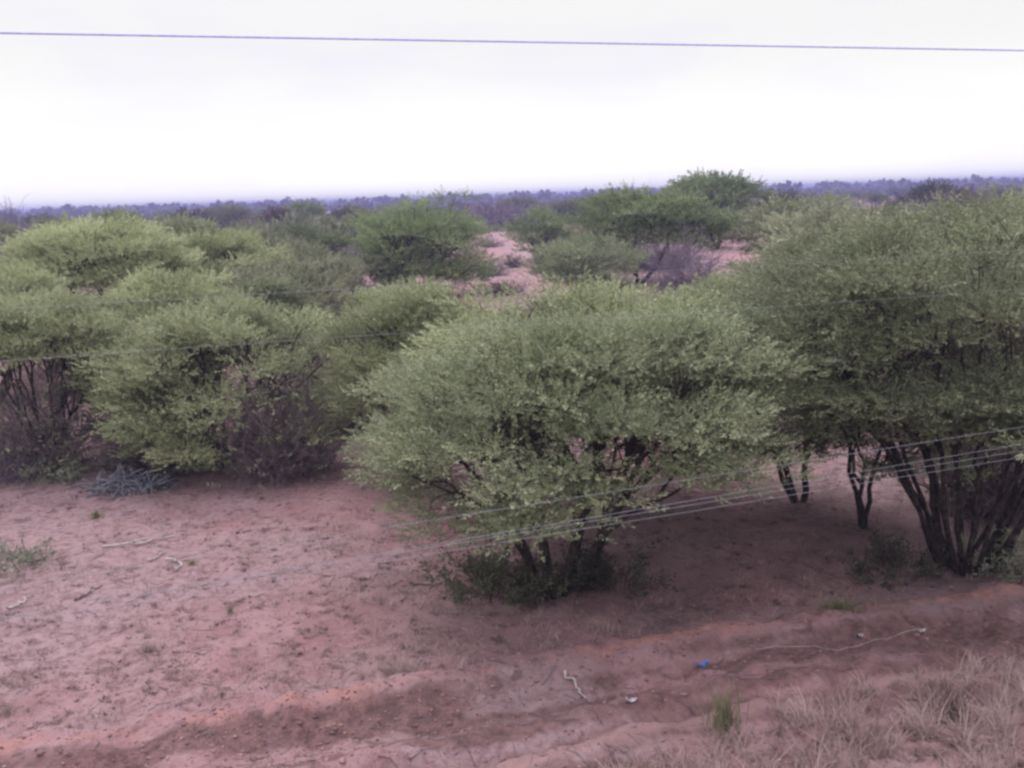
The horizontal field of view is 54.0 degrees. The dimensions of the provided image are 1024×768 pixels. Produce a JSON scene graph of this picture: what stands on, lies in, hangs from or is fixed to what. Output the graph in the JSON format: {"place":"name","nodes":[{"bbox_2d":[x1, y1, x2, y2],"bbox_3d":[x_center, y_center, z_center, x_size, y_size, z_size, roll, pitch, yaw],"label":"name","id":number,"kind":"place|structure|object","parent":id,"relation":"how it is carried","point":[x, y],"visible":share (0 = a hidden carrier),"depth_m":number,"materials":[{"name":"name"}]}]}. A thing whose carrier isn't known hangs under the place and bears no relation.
{"place":"outdoors","nodes":[
{"label":"outdoors","id":0,"kind":"place"},
{"bbox_2d":[3,427,1019,587],"bbox_3d":[1.954,0.592,7.333,89.991,1.275,0.003,-6,11,-20],"label":"trackside wire","id":1,"kind":"object","parent":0,"point":[474,513],"visible":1,"depth_m":6.50,"materials":[{"name":"metal"}]},
{"bbox_2d":[0,196,1023,767],"bbox_3d":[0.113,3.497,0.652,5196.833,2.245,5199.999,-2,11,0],"label":"ground","id":2,"kind":"structure","parent":0,"point":[816,630],"depth_m":10.59,"materials":[{"name":"soil"}]},
{"bbox_2d":[0,702,22,720],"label":"grass tuft","id":3,"kind":"object","parent":2,"relation":"on","point":[7,710],"visible":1,"depth_m":9.15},
{"bbox_2d":[0,220,26,264],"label":"acacia bush","id":4,"kind":"object","parent":2,"relation":"on","point":[8,229],"visible":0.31,"depth_m":52.05,"materials":[{"name":"green plant"}]},
{"bbox_2d":[0,197,37,234],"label":"bare shrub","id":5,"kind":"object","parent":2,"relation":"on","point":[6,215],"visible":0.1,"depth_m":93.47,"materials":[{"name":"plant"}]},
{"bbox_2d":[0,425,51,487],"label":"bare shrub","id":6,"kind":"object","parent":2,"relation":"on","point":[13,474],"visible":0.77,"depth_m":17.01,"materials":[{"name":"plant"}]},
{"bbox_2d":[0,535,55,579],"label":"herb","id":7,"kind":"object","parent":2,"relation":"on","point":[25,557],"visible":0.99,"depth_m":12.99,"materials":[{"name":"green plant"}]},
{"bbox_2d":[21,212,58,227],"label":"plain bush","id":8,"kind":"object","parent":2,"relation":"on","point":[30,216],"visible":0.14,"depth_m":164.27,"materials":[{"name":"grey plant"}]},
{"bbox_2d":[0,259,90,401],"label":"acacia bush","id":9,"kind":"object","parent":2,"relation":"on","point":[39,279],"visible":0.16,"depth_m":24.23,"materials":[{"name":"green plant"}]},
{"bbox_2d":[25,213,75,245],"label":"acacia bush","id":10,"kind":"object","parent":2,"relation":"on","point":[45,220],"visible":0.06,"depth_m":64.62,"materials":[{"name":"green plant"}]},
{"bbox_2d":[0,350,114,485],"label":"bare shrub","id":11,"kind":"object","parent":2,"relation":"on","point":[53,451],"visible":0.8,"depth_m":17.30,"materials":[{"name":"brown plant"}]},
{"bbox_2d":[2,284,112,380],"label":"bare shrub","id":12,"kind":"object","parent":2,"relation":"on","point":[56,366],"visible":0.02,"depth_m":28.56,"materials":[{"name":"plant"}]},
{"bbox_2d":[12,448,103,486],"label":"herb","id":13,"kind":"object","parent":2,"relation":"on","point":[71,474],"visible":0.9,"depth_m":16.95,"materials":[{"name":"green plant"}]},
{"bbox_2d":[0,277,161,464],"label":"acacia bush","id":14,"kind":"object","parent":2,"relation":"on","point":[37,331],"visible":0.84,"depth_m":17.12,"materials":[{"name":"green plant"}]},
{"bbox_2d":[81,508,104,521],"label":"grass tuft","id":15,"kind":"object","parent":2,"relation":"on","point":[96,514],"visible":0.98,"depth_m":14.97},
{"bbox_2d":[0,210,209,375],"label":"acacia bush","id":16,"kind":"object","parent":2,"relation":"on","point":[75,249],"visible":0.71,"depth_m":26.52,"materials":[{"name":"green plant"}]},
{"bbox_2d":[71,204,144,294],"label":"acacia bush","id":17,"kind":"object","parent":2,"relation":"on","point":[108,213],"visible":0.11,"depth_m":45.44,"materials":[{"name":"green plant"}]},
{"bbox_2d":[71,460,179,500],"bbox_3d":[-6.306,1.518,16.284,1.782,0.466,1.284,-2,11,0],"label":"brush pile","id":18,"kind":"object","parent":2,"relation":"on","point":[123,483],"visible":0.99,"depth_m":16.23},
{"bbox_2d":[102,535,174,547],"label":"fallen branch","id":19,"kind":"object","parent":2,"relation":"on","point":[116,545],"visible":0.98,"depth_m":13.58,"materials":[{"name":"wood"}]},
{"bbox_2d":[46,356,231,446],"bbox_3d":[-6.776,0.317,18.730,2.991,2.074,2.838,-2,11,0],"label":"acacia bush","id":20,"kind":"object","parent":2,"relation":"on","point":[78,393],"visible":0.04,"depth_m":17.90,"materials":[{"name":"green plant"}]},
{"bbox_2d":[132,636,163,655],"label":"grass tuft","id":21,"kind":"object","parent":2,"relation":"on","point":[147,648],"visible":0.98,"depth_m":10.32,"materials":[{"name":"plant"}]},
{"bbox_2d":[61,395,235,480],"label":"bare shrub","id":22,"kind":"object","parent":2,"relation":"on","point":[136,463],"visible":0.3,"depth_m":17.16,"materials":[{"name":"brown plant"}]},
{"bbox_2d":[148,208,177,219],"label":"plain bush","id":23,"kind":"object","parent":2,"relation":"on","point":[157,214],"visible":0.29,"depth_m":274.85,"materials":[{"name":"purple plant"}]},
{"bbox_2d":[90,261,245,361],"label":"acacia bush","id":24,"kind":"object","parent":2,"relation":"on","point":[160,287],"visible":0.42,"depth_m":20.97,"materials":[{"name":"green plant"}]},
{"bbox_2d":[145,210,221,264],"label":"acacia bush","id":25,"kind":"object","parent":2,"relation":"on","point":[182,223],"visible":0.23,"depth_m":38.92,"materials":[{"name":"green plant"}]},
{"bbox_2d":[160,206,225,227],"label":"plain bush","id":26,"kind":"object","parent":2,"relation":"on","point":[190,215],"visible":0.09,"depth_m":121.83,"materials":[{"name":"green plant"}]},
{"bbox_2d":[64,283,381,472],"bbox_3d":[-4.798,-0.047,17.313,5.196,3.287,4.895,-2,11,0],"label":"acacia bush","id":27,"kind":"object","parent":2,"relation":"on","point":[135,380],"visible":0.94,"depth_m":16.36,"materials":[{"name":"green plant"}]},
{"bbox_2d":[151,225,299,290],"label":"acacia bush","id":28,"kind":"object","parent":2,"relation":"on","point":[234,247],"visible":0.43,"depth_m":29.71,"materials":[{"name":"green plant"}]},
{"bbox_2d":[200,200,254,224],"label":"acacia bush","id":29,"kind":"object","parent":2,"relation":"on","point":[225,213],"visible":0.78,"depth_m":144.65,"materials":[{"name":"green plant"}]},
{"bbox_2d":[213,216,307,284],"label":"acacia bush","id":30,"kind":"object","parent":2,"relation":"on","point":[271,239],"visible":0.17,"depth_m":43.64,"materials":[{"name":"green plant"}]},
{"bbox_2d":[247,216,282,233],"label":"plain bush","id":31,"kind":"object","parent":2,"relation":"on","point":[273,225],"visible":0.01,"depth_m":84.27,"materials":[{"name":"green plant"}]},
{"bbox_2d":[159,330,376,501],"bbox_3d":[-3.993,0.385,16.784,3.463,2.748,3.346,1,11,16],"label":"bare shrub","id":32,"kind":"object","parent":2,"relation":"on","point":[293,463],"visible":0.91,"depth_m":16.42,"materials":[{"name":"brown plant"}]},
{"bbox_2d":[247,204,294,226],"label":"acacia bush","id":33,"kind":"object","parent":2,"relation":"on","point":[274,213],"visible":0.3,"depth_m":105.45,"materials":[{"name":"green plant"}]},
{"bbox_2d":[217,269,340,402],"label":"acacia bush","id":34,"kind":"object","parent":2,"relation":"on","point":[281,288],"visible":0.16,"depth_m":22.62,"materials":[{"name":"green plant"}]},
{"bbox_2d":[256,207,333,233],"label":"plain bush","id":35,"kind":"object","parent":2,"relation":"on","point":[289,218],"visible":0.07,"depth_m":86.92,"materials":[{"name":"green plant"}]},
{"bbox_2d":[223,253,376,374],"bbox_3d":[-5.539,-1.744,26.236,4.448,3.363,4.023,-2,11,0],"label":"acacia bush","id":36,"kind":"object","parent":2,"relation":"on","point":[327,299],"visible":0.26,"depth_m":25.89,"materials":[{"name":"green plant"}]},
{"bbox_2d":[282,198,327,216],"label":"acacia tree","id":37,"kind":"object","parent":2,"relation":"on","point":[313,208],"visible":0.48,"depth_m":122.65,"materials":[{"name":"green plant"}]},
{"bbox_2d":[240,238,374,304],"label":"acacia bush","id":38,"kind":"object","parent":2,"relation":"on","point":[334,260],"visible":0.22,"depth_m":36.00,"materials":[{"name":"green plant"}]},
{"bbox_2d":[272,220,359,266],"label":"acacia bush","id":39,"kind":"object","parent":2,"relation":"on","point":[332,239],"visible":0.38,"depth_m":55.98,"materials":[{"name":"green plant"}]},
{"bbox_2d":[294,300,381,436],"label":"bare shrub","id":40,"kind":"object","parent":2,"relation":"on","point":[367,421],"visible":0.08,"depth_m":19.53,"materials":[{"name":"plant"}]},
{"bbox_2d":[324,205,376,223],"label":"acacia bush","id":41,"kind":"object","parent":2,"relation":"on","point":[337,213],"visible":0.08,"depth_m":112.43,"materials":[{"name":"green plant"}]},
{"bbox_2d":[324,267,382,309],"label":"bare shrub","id":42,"kind":"object","parent":2,"relation":"on","point":[362,282],"visible":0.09,"depth_m":42.44,"materials":[{"name":"grey plant"}]},
{"bbox_2d":[312,201,416,256],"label":"plain bush","id":43,"kind":"object","parent":2,"relation":"on","point":[328,224],"visible":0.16,"depth_m":75.58,"materials":[{"name":"green plant"}]},
{"bbox_2d":[317,279,431,360],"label":"acacia bush","id":44,"kind":"object","parent":2,"relation":"on","point":[364,294],"visible":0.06,"depth_m":26.94,"materials":[{"name":"green plant"}]},
{"bbox_2d":[346,245,421,287],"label":"acacia bush","id":45,"kind":"object","parent":2,"relation":"on","point":[377,265],"visible":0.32,"depth_m":44.48,"materials":[{"name":"green plant"}]},
{"bbox_2d":[372,662,412,677],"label":"grass tuft","id":46,"kind":"object","parent":2,"relation":"on","point":[390,671],"visible":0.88,"depth_m":9.62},
{"bbox_2d":[305,270,507,478],"bbox_3d":[-1.489,-0.046,16.077,3.647,3.467,3.571,-2,11,0],"label":"acacia bush","id":47,"kind":"object","parent":2,"relation":"on","point":[404,309],"visible":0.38,"depth_m":15.60,"materials":[{"name":"green plant"}]},
{"bbox_2d":[338,185,508,293],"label":"acacia tree","id":48,"kind":"object","parent":2,"relation":"on","point":[400,233],"visible":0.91,"depth_m":45.52,"materials":[{"name":"green plant"}]},
{"bbox_2d":[443,199,466,209],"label":"plain bush","id":49,"kind":"object","parent":2,"relation":"on","point":[459,204],"visible":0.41,"depth_m":300.35,"materials":[{"name":"grey plant"}]},
{"bbox_2d":[437,194,513,230],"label":"bare shrub","id":50,"kind":"object","parent":2,"relation":"on","point":[485,215],"visible":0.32,"depth_m":132.95,"materials":[{"name":"plant"}]},
{"bbox_2d":[414,538,553,608],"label":"herb","id":51,"kind":"object","parent":2,"relation":"on","point":[490,579],"visible":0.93,"depth_m":11.55,"materials":[{"name":"green plant"}]},
{"bbox_2d":[473,236,508,247],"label":"bare shrub","id":52,"kind":"object","parent":2,"relation":"on","point":[494,244],"visible":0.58,"depth_m":91.72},
{"bbox_2d":[478,257,511,276],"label":"bare shrub","id":53,"kind":"object","parent":2,"relation":"on","point":[501,265],"visible":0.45,"depth_m":59.10,"materials":[{"name":"grey plant"}]},
{"bbox_2d":[467,270,529,295],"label":"bare shrub","id":54,"kind":"object","parent":2,"relation":"on","point":[496,288],"visible":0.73,"depth_m":47.04,"materials":[{"name":"grey plant"}]},
{"bbox_2d":[0,444,1019,618],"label":"trackside wire","id":55,"kind":"object","parent":2,"relation":"on","point":[497,533],"visible":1,"depth_m":6.60,"materials":[{"name":"metal"}]},
{"bbox_2d":[0,457,1021,624],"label":"trackside wire","id":56,"kind":"object","parent":2,"relation":"on","point":[481,545],"visible":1,"depth_m":6.57,"materials":[{"name":"metal"}]},
{"bbox_2d":[0,384,1023,767],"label":"soil clods","id":57,"kind":"object","parent":2,"relation":"on","point":[342,760],"visible":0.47,"depth_m":9.63,"materials":[{"name":"soil"}]},
{"bbox_2d":[0,174,1023,218],"bbox_3d":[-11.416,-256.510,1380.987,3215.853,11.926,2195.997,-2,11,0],"label":"distant bushland","id":58,"kind":"structure","parent":2,"relation":"on","point":[882,185],"depth_m":564.77,"materials":[{"name":"green plant"}]},
{"bbox_2d":[0,427,1023,767],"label":"twig litter","id":59,"kind":"object","parent":2,"relation":"on","point":[462,651],"visible":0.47,"depth_m":9.94,"materials":[{"name":"wood"}]},
{"bbox_2d":[501,253,530,267],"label":"bare shrub","id":60,"kind":"object","parent":2,"relation":"on","point":[512,263],"visible":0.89,"depth_m":64.26,"materials":[{"name":"plant"}]},
{"bbox_2d":[470,194,563,232],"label":"bare shrub","id":61,"kind":"object","parent":2,"relation":"on","point":[507,211],"visible":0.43,"depth_m":134.02,"materials":[{"name":"plant"}]},
{"bbox_2d":[495,195,539,212],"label":"plain tree","id":62,"kind":"object","parent":2,"relation":"on","point":[515,201],"visible":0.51,"depth_m":167.36,"materials":[{"name":"green plant"}]},
{"bbox_2d":[497,204,579,262],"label":"acacia bush","id":63,"kind":"object","parent":2,"relation":"on","point":[553,231],"visible":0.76,"depth_m":67.53,"materials":[{"name":"green plant"}]},
{"bbox_2d":[493,545,585,608],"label":"herb","id":64,"kind":"object","parent":2,"relation":"on","point":[555,578],"visible":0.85,"depth_m":11.37,"materials":[{"name":"green plant"}]},
{"bbox_2d":[527,200,577,224],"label":"plain bush","id":65,"kind":"object","parent":2,"relation":"on","point":[542,204],"visible":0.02,"depth_m":141.93,"materials":[{"name":"green plant"}]},
{"bbox_2d":[543,195,598,227],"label":"acacia bush","id":66,"kind":"object","parent":2,"relation":"on","point":[561,207],"visible":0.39,"depth_m":133.25,"materials":[{"name":"green plant"}]},
{"bbox_2d":[509,229,655,290],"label":"acacia bush","id":67,"kind":"object","parent":2,"relation":"on","point":[607,261],"visible":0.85,"depth_m":42.02,"materials":[{"name":"green plant"}]},
{"bbox_2d":[356,265,819,506],"bbox_3d":[1.099,0.112,14.331,6.618,3.636,5.418,-2,11,0],"label":"acacia bush","id":68,"kind":"object","parent":2,"relation":"on","point":[608,297],"visible":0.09,"depth_m":13.86,"materials":[{"name":"green plant"}]},
{"bbox_2d":[336,292,857,599],"bbox_3d":[0.888,0.799,11.042,5.740,3.563,4.745,-2,11,0],"label":"acacia bush","id":69,"kind":"object","parent":2,"relation":"on","point":[710,415],"visible":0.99,"depth_m":10.17,"materials":[{"name":"green plant"}]},
{"bbox_2d":[558,232,650,265],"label":"acacia bush","id":70,"kind":"object","parent":2,"relation":"on","point":[614,246],"visible":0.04,"depth_m":57.98,"materials":[{"name":"green plant"}]},
{"bbox_2d":[554,529,679,600],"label":"herb","id":71,"kind":"object","parent":2,"relation":"on","point":[601,569],"visible":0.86,"depth_m":11.46,"materials":[{"name":"green plant"}]},
{"bbox_2d":[545,178,744,283],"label":"acacia tree","id":72,"kind":"object","parent":2,"relation":"on","point":[649,213],"visible":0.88,"depth_m":48.47,"materials":[{"name":"green plant"}]},
{"bbox_2d":[623,231,723,272],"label":"bare shrub","id":73,"kind":"object","parent":2,"relation":"on","point":[644,265],"visible":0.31,"depth_m":58.38,"materials":[{"name":"plant"}]},
{"bbox_2d":[628,216,741,297],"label":"bare shrub","id":74,"kind":"object","parent":2,"relation":"on","point":[683,265],"visible":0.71,"depth_m":43.73,"materials":[{"name":"plant"}]},
{"bbox_2d":[654,265,753,314],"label":"acacia bush","id":75,"kind":"object","parent":2,"relation":"on","point":[717,279],"visible":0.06,"depth_m":24.24,"materials":[{"name":"green plant"}]},
{"bbox_2d":[658,165,775,248],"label":"acacia tree","id":76,"kind":"object","parent":2,"relation":"on","point":[714,185],"visible":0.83,"depth_m":75.65,"materials":[{"name":"green plant"}]},
{"bbox_2d":[695,672,758,744],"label":"grass tuft","id":77,"kind":"object","parent":2,"relation":"on","point":[725,714],"visible":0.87,"depth_m":8.38,"materials":[{"name":"green plant"}]},
{"bbox_2d":[662,289,881,502],"bbox_3d":[3.508,0.196,14.369,2.845,3.287,2.999,-8,12,-30],"label":"acacia tree","id":78,"kind":"object","parent":2,"relation":"on","point":[788,486],"visible":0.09,"depth_m":13.82,"materials":[{"name":"green plant"}]},
{"bbox_2d":[734,188,814,240],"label":"plain bush","id":79,"kind":"object","parent":2,"relation":"on","point":[765,198],"visible":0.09,"depth_m":83.59,"materials":[{"name":"green plant"}]},
{"bbox_2d":[713,185,863,255],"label":"acacia tree","id":80,"kind":"object","parent":2,"relation":"on","point":[748,227],"visible":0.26,"depth_m":47.81,"materials":[{"name":"green plant"}]},
{"bbox_2d":[755,198,874,273],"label":"acacia bush","id":81,"kind":"object","parent":2,"relation":"on","point":[825,213],"visible":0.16,"depth_m":41.90,"materials":[{"name":"green plant"}]},
{"bbox_2d":[719,204,927,322],"bbox_3d":[6.823,-1.573,20.965,4.792,4.291,5.156,-2,11,0],"label":"acacia bush","id":82,"kind":"object","parent":2,"relation":"on","point":[808,238],"visible":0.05,"depth_m":20.70,"materials":[{"name":"green plant"}]},
{"bbox_2d":[798,188,859,208],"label":"plain bush","id":83,"kind":"object","parent":2,"relation":"on","point":[827,192],"visible":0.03,"depth_m":129.76,"materials":[{"name":"green plant"}]},
{"bbox_2d":[794,590,880,623],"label":"grass tuft","id":84,"kind":"object","parent":2,"relation":"on","point":[841,605],"visible":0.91,"depth_m":10.82,"materials":[{"name":"plant"}]},
{"bbox_2d":[759,629,921,650],"bbox_3d":[3.338,2.627,10.193,1.898,0.139,0.045,-4,11,-13],"label":"loose cable","id":85,"kind":"object","parent":2,"relation":"on","point":[832,649],"visible":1,"depth_m":10.16,"materials":[{"name":"plastic"}]},
{"bbox_2d":[673,182,1023,577],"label":"acacia tree","id":86,"kind":"object","parent":2,"relation":"on","point":[971,393],"visible":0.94,"depth_m":10.57,"materials":[{"name":"green plant"}]},
{"bbox_2d":[849,189,866,199],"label":"plain bush","id":87,"kind":"object","parent":2,"relation":"on","point":[857,194],"visible":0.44,"depth_m":297.95,"materials":[{"name":"purple plant"}]},
{"bbox_2d":[857,191,891,207],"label":"plain tree","id":88,"kind":"object","parent":2,"relation":"on","point":[875,197],"visible":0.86,"depth_m":179.12,"materials":[{"name":"grey plant"}]},
{"bbox_2d":[762,325,1002,528],"bbox_3d":[4.652,0.609,12.972,2.590,2.958,2.922,-2,11,0],"label":"acacia tree","id":89,"kind":"object","parent":2,"relation":"on","point":[862,511],"visible":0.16,"depth_m":12.78,"materials":[{"name":"green plant"}]},
{"bbox_2d":[832,198,959,270],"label":"acacia bush","id":90,"kind":"object","parent":2,"relation":"on","point":[885,210],"visible":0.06,"depth_m":39.13,"materials":[{"name":"green plant"}]},
{"bbox_2d":[878,194,915,209],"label":"plain bush","id":91,"kind":"object","parent":2,"relation":"on","point":[889,202],"visible":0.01,"depth_m":115.78,"materials":[{"name":"grey plant"}]},
{"bbox_2d":[885,186,909,196],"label":"plain bush","id":92,"kind":"object","parent":2,"relation":"on","point":[893,189],"visible":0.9,"depth_m":369.00,"materials":[{"name":"purple plant"}]},
{"bbox_2d":[836,520,963,590],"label":"herb","id":93,"kind":"object","parent":2,"relation":"on","point":[898,553],"visible":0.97,"depth_m":11.86,"materials":[{"name":"green plant"}]},
{"bbox_2d":[892,176,955,206],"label":"acacia bush","id":94,"kind":"object","parent":2,"relation":"on","point":[917,192],"visible":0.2,"depth_m":108.05,"materials":[{"name":"green plant"}]},
{"bbox_2d":[899,199,965,213],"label":"plain bush","id":95,"kind":"object","parent":2,"relation":"on","point":[923,204],"visible":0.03,"depth_m":83.25,"materials":[{"name":"green plant"}]},
{"bbox_2d":[922,673,975,731],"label":"tall weed","id":96,"kind":"object","parent":2,"relation":"on","point":[955,705],"visible":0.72,"depth_m":8.44,"materials":[{"name":"green plant"}]},
{"bbox_2d":[916,184,990,207],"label":"plain bush","id":97,"kind":"object","parent":2,"relation":"on","point":[957,192],"visible":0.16,"depth_m":101.84,"materials":[{"name":"green plant"}]},
{"bbox_2d":[897,429,1023,534],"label":"bare shrub","id":98,"kind":"object","parent":2,"relation":"on","point":[991,487],"visible":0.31,"depth_m":13.47,"materials":[{"name":"brown plant"}]},
{"bbox_2d":[906,185,1023,451],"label":"acacia bush","id":99,"kind":"object","parent":2,"relation":"on","point":[950,233],"visible":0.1,"depth_m":15.29,"materials":[{"name":"green plant"}]},
{"bbox_2d":[945,524,1023,583],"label":"herb","id":100,"kind":"object","parent":2,"relation":"on","point":[1012,555],"visible":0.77,"depth_m":11.70,"materials":[{"name":"green plant"}]},
{"bbox_2d":[967,186,1017,198],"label":"plain bush","id":101,"kind":"object","parent":2,"relation":"on","point":[999,192],"visible":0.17,"depth_m":170.42,"materials":[{"name":"green plant"}]},
{"bbox_2d":[0,230,1023,767],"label":"dry grass","id":102,"kind":"structure","parent":0,"point":[964,738],"depth_m":9.47,"materials":[{"name":"plant"}]},
{"bbox_2d":[0,32,1023,50],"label":"overhead cable","id":103,"kind":"object","parent":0,"point":[161,35],"visible":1,"depth_m":6.03,"materials":[{"name":"metal"}]},
{"bbox_2d":[0,0,1023,212],"label":"sky","id":104,"kind":"structure","parent":0,"point":[86,120],"materials":[{"name":"white"}]},
{"bbox_2d":[1,450,1023,617],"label":"trackside wire","id":105,"kind":"object","parent":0,"point":[491,537],"visible":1,"depth_m":6.59,"materials":[{"name":"metal"}]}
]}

